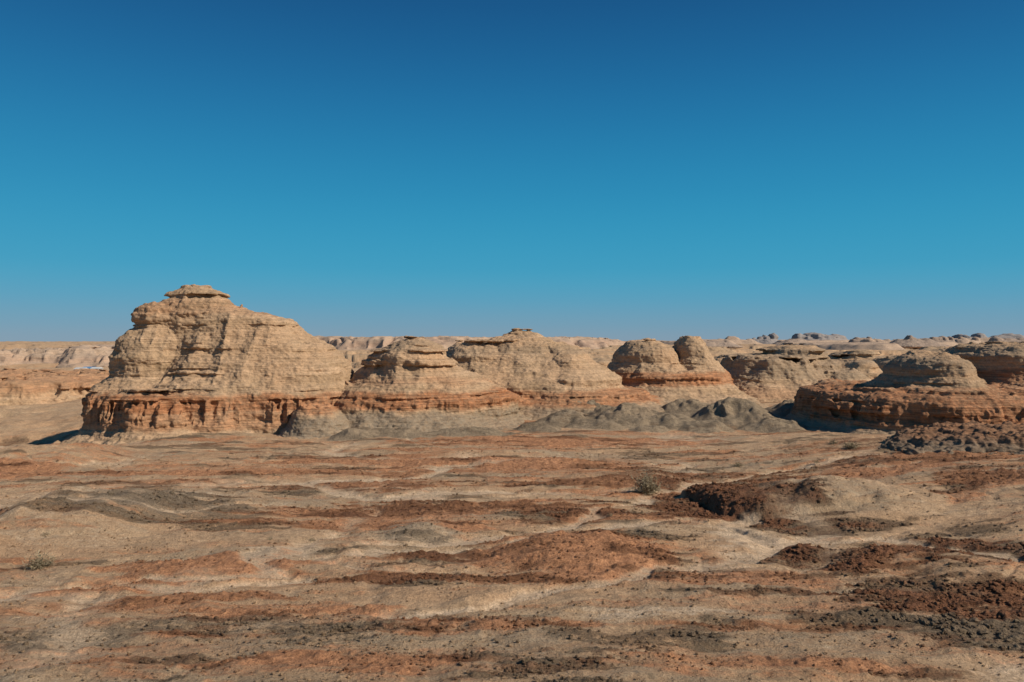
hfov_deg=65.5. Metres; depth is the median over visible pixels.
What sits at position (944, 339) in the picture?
distant hill
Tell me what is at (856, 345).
distant cliff
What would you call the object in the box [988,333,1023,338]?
distant hill
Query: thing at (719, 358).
mesa
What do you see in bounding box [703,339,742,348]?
distant hill
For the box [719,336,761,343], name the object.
distant hill
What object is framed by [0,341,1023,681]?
ground
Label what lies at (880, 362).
mesa
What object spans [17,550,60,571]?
desert shrub
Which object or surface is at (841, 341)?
distant cliff
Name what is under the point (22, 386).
mesa
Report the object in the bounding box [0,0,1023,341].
sky
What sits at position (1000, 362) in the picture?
sandstone butte
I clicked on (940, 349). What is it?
mesa
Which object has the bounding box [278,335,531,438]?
sandstone butte
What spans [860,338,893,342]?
distant hill
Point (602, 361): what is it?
mesa
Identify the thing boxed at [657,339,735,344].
distant cliff
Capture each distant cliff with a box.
[0,344,114,367]
[315,336,624,349]
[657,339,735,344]
[776,342,903,349]
[778,340,848,342]
[893,337,990,341]
[940,341,957,345]
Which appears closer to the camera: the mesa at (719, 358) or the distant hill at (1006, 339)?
the mesa at (719, 358)
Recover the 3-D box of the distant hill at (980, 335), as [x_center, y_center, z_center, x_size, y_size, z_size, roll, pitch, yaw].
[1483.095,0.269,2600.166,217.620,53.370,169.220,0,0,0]
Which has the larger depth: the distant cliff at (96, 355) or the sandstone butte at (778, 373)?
the distant cliff at (96, 355)
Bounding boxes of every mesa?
[0,368,108,405]
[593,357,609,366]
[708,346,736,356]
[714,355,724,362]
[828,350,883,367]
[845,360,882,378]
[871,355,898,370]
[915,346,946,352]
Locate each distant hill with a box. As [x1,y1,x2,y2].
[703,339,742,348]
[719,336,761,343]
[752,333,778,343]
[772,339,805,344]
[791,332,847,339]
[848,337,871,341]
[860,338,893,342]
[890,335,950,348]
[929,336,957,343]
[952,333,987,337]
[955,337,980,343]
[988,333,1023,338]
[989,337,1023,341]
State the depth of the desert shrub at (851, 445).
94.84 m
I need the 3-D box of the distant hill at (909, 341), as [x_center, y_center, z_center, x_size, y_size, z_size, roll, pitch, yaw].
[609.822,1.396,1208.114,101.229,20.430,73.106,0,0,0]
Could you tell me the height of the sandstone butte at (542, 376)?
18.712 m
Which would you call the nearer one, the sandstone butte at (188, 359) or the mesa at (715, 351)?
the sandstone butte at (188, 359)
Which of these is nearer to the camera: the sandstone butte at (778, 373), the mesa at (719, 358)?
the sandstone butte at (778, 373)
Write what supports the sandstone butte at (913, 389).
on the ground
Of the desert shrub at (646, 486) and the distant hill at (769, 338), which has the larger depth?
the distant hill at (769, 338)
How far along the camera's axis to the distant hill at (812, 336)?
2471.99 m
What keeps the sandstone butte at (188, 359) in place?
on the ground
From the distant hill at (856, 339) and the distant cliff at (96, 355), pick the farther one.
the distant hill at (856, 339)
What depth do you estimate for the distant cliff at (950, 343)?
1656.24 m
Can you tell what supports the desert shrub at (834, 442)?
on the ground
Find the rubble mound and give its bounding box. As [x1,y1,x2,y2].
[877,420,1023,454]
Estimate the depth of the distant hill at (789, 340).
1596.81 m
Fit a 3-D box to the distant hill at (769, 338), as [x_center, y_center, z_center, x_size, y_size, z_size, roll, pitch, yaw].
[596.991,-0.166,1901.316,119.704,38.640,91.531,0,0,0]
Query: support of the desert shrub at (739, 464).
on the ground
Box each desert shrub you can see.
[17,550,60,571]
[628,470,664,494]
[731,460,745,466]
[826,436,839,443]
[839,438,860,448]
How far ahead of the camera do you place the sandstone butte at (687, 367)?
174.12 m
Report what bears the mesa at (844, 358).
on the ground
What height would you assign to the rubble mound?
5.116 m
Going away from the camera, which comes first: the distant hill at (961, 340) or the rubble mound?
the rubble mound
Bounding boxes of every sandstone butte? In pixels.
[53,284,353,444]
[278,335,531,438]
[446,328,670,419]
[607,336,769,408]
[720,345,871,401]
[785,349,1023,434]
[943,341,1023,383]
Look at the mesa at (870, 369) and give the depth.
285.03 m

